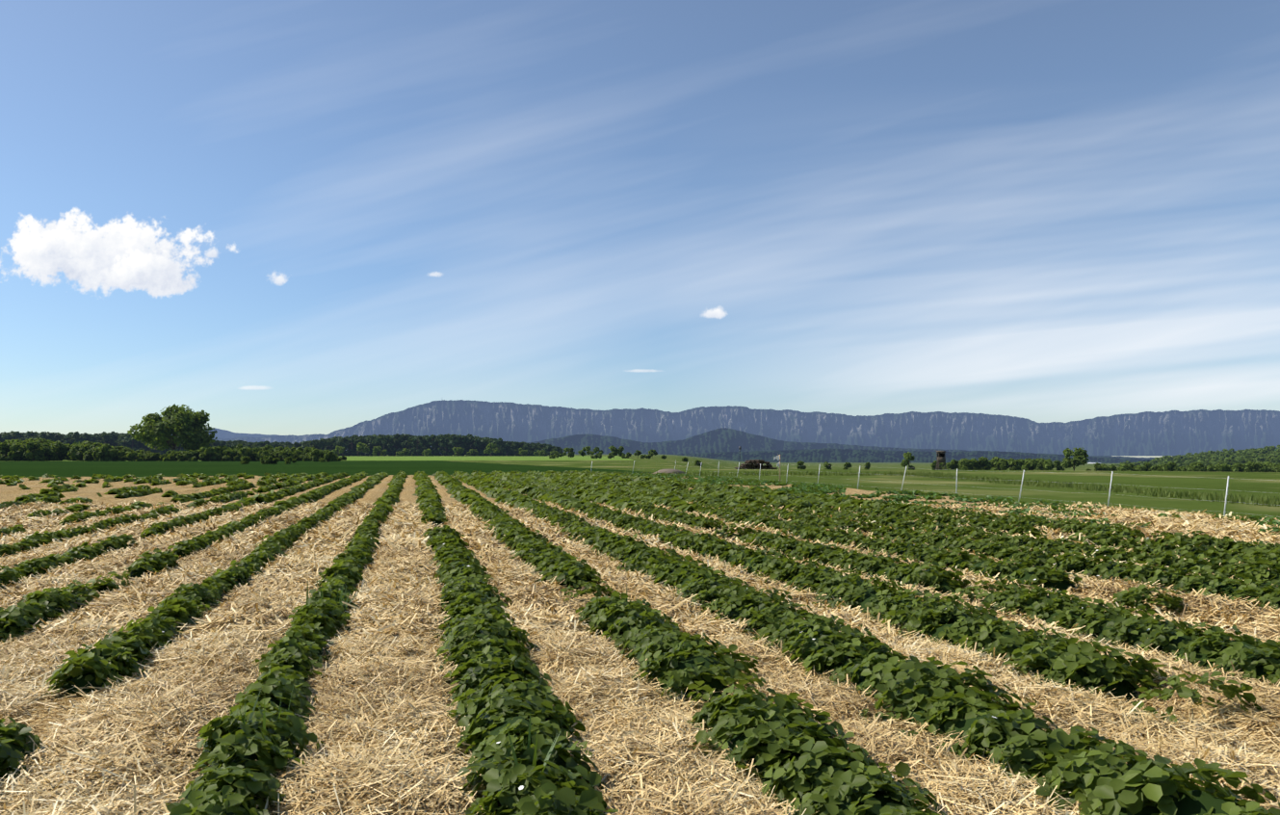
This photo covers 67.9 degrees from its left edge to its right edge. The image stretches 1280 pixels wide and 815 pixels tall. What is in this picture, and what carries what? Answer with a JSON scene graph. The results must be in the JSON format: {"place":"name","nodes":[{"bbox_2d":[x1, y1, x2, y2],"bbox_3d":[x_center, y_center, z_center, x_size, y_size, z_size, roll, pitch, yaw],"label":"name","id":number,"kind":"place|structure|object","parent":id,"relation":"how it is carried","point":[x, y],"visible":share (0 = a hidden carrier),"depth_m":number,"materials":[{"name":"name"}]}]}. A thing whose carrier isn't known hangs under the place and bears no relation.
{"place":"outdoors","nodes":[
{"label":"outdoors","id":0,"kind":"place"},
{"bbox_2d":[171,427,285,439],"bbox_3d":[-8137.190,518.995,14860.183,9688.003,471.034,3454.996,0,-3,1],"label":"mountain","id":1,"kind":"structure","parent":0,"point":[222,433],"depth_m":16001.46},
{"bbox_2d":[1,455,634,461],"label":"meadow","id":2,"kind":"structure","parent":0,"point":[577,457],"depth_m":296.30,"materials":[{"name":"green plant"}]},
{"bbox_2d":[127,403,217,450],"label":"tree","id":3,"kind":"object","parent":2,"relation":"on","point":[189,428],"visible":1,"depth_m":232.75,"materials":[{"name":"green plant"}]},
{"bbox_2d":[332,442,558,456],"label":"trees","id":4,"kind":"object","parent":2,"relation":"on","point":[360,446],"visible":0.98,"depth_m":597.03,"materials":[{"name":"green plant"}]},
{"bbox_2d":[0,460,654,477],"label":"crop field","id":5,"kind":"structure","parent":0,"point":[59,469],"depth_m":110.01,"materials":[{"name":"green plant"}]},
{"bbox_2d":[0,473,1279,814],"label":"straw field","id":6,"kind":"structure","parent":0,"point":[406,495],"depth_m":6.00,"materials":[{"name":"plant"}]},
{"bbox_2d":[0,469,675,486],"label":"strawberry rows","id":7,"kind":"object","parent":6,"relation":"on","point":[442,477],"visible":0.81,"depth_m":53.16,"materials":[{"name":"green plant"}]},
{"bbox_2d":[156,510,1149,789],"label":"strawberry flowers","id":8,"kind":"object","parent":6,"relation":"on","point":[720,576],"visible":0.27,"depth_m":6.95,"materials":[{"name":"white plant"}]},
{"bbox_2d":[652,469,684,473],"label":"heap","id":9,"kind":"object","parent":6,"relation":"on","point":[669,470],"visible":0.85,"depth_m":71.84,"materials":[{"name":"grey"}]},
{"bbox_2d":[0,0,1279,457],"label":"sky","id":10,"kind":"structure","parent":0,"point":[262,217],"materials":[{"name":"blue"}]},
{"bbox_2d":[215,399,1279,455],"bbox_3d":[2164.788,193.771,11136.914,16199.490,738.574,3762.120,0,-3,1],"label":"mountain ridge","id":11,"kind":"structure","parent":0,"point":[1173,432],"depth_m":11919.68,"materials":[{"name":"blue stone"}]},
{"bbox_2d":[344,453,1279,518],"bbox_3d":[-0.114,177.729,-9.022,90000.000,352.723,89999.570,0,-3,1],"label":"ground","id":12,"kind":"structure","parent":0,"point":[1259,483],"depth_m":57.91,"materials":[{"name":"green plant"}]},
{"bbox_2d":[0,437,346,464],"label":"bushes","id":13,"kind":"object","parent":12,"relation":"on","point":[37,449],"visible":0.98,"depth_m":210.47,"materials":[{"name":"green plant"}]},
{"bbox_2d":[0,430,563,456],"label":"forest","id":14,"kind":"object","parent":12,"relation":"on","point":[444,445],"visible":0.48,"depth_m":683.31,"materials":[{"name":"green plant"}]},
{"bbox_2d":[0,478,920,515],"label":"strawberry rows","id":15,"kind":"object","parent":12,"relation":"on","point":[622,493],"visible":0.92,"depth_m":30.81,"materials":[{"name":"green plant"}]},
{"bbox_2d":[0,476,1279,814],"bbox_3d":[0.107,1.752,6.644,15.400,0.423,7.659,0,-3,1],"label":"strawberry rows","id":16,"kind":"object","parent":12,"relation":"on","point":[1133,784],"visible":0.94,"depth_m":5.65,"materials":[{"name":"green plant"}]},
{"bbox_2d":[0,501,1279,593],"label":"strawberry rows","id":17,"kind":"object","parent":12,"relation":"on","point":[550,560],"visible":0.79,"depth_m":14.06,"materials":[{"name":"green plant"}]},
{"bbox_2d":[211,471,1279,771],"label":"weeds","id":18,"kind":"object","parent":12,"relation":"on","point":[838,489],"visible":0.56,"depth_m":28.26,"materials":[{"name":"green plant"}]},
{"bbox_2d":[734,459,777,469],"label":"wood pile","id":19,"kind":"object","parent":12,"relation":"on","point":[752,464],"visible":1,"depth_m":106.10,"materials":[{"name":"brown wood"}]},
{"bbox_2d":[774,454,782,481],"bbox_3d":[7.886,3.504,54.303,0.430,1.604,0.119,0,-3,1],"label":"sign post","id":20,"kind":"object","parent":12,"relation":"on","point":[777,457],"visible":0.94,"depth_m":54.30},
{"bbox_2d":[591,461,1229,515],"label":"fence posts","id":21,"kind":"object","parent":12,"relation":"on","point":[956,483],"visible":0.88,"depth_m":31.86,"materials":[{"name":"grey wood"}]},
{"bbox_2d":[548,444,1279,471],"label":"bushes","id":22,"kind":"object","parent":12,"relation":"on","point":[1010,463],"visible":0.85,"depth_m":231.81,"materials":[{"name":"green plant"}]},
{"bbox_2d":[935,450,946,470],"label":"hunting stand","id":23,"kind":"object","parent":12,"relation":"on","point":[941,456],"visible":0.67,"depth_m":222.66,"materials":[{"name":"brown wood"}]},
{"bbox_2d":[602,470,1279,506],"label":"verge grass","id":24,"kind":"structure","parent":12,"relation":"on","point":[1232,499],"depth_m":45.59,"materials":[{"name":"green plant"}]},
{"bbox_2d":[1106,444,1279,467],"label":"forest","id":25,"kind":"object","parent":12,"relation":"on","point":[1269,454],"visible":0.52,"depth_m":786.98,"materials":[{"name":"green plant"}]},
{"bbox_2d":[526,427,1154,459],"bbox_3d":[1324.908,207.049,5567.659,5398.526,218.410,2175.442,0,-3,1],"label":"foothill","id":26,"kind":"structure","parent":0,"point":[721,439],"depth_m":6195.32,"materials":[{"name":"green plant"}]},
{"bbox_2d":[677,447,1150,463],"bbox_3d":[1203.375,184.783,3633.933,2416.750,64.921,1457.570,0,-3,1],"label":"foothill","id":27,"kind":"structure","parent":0,"point":[827,455],"depth_m":4012.93,"materials":[{"name":"green plant"}]},
{"bbox_2d":[679,461,1279,516],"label":"fence wires","id":28,"kind":"object","parent":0,"point":[1013,488],"visible":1,"depth_m":31.34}
]}

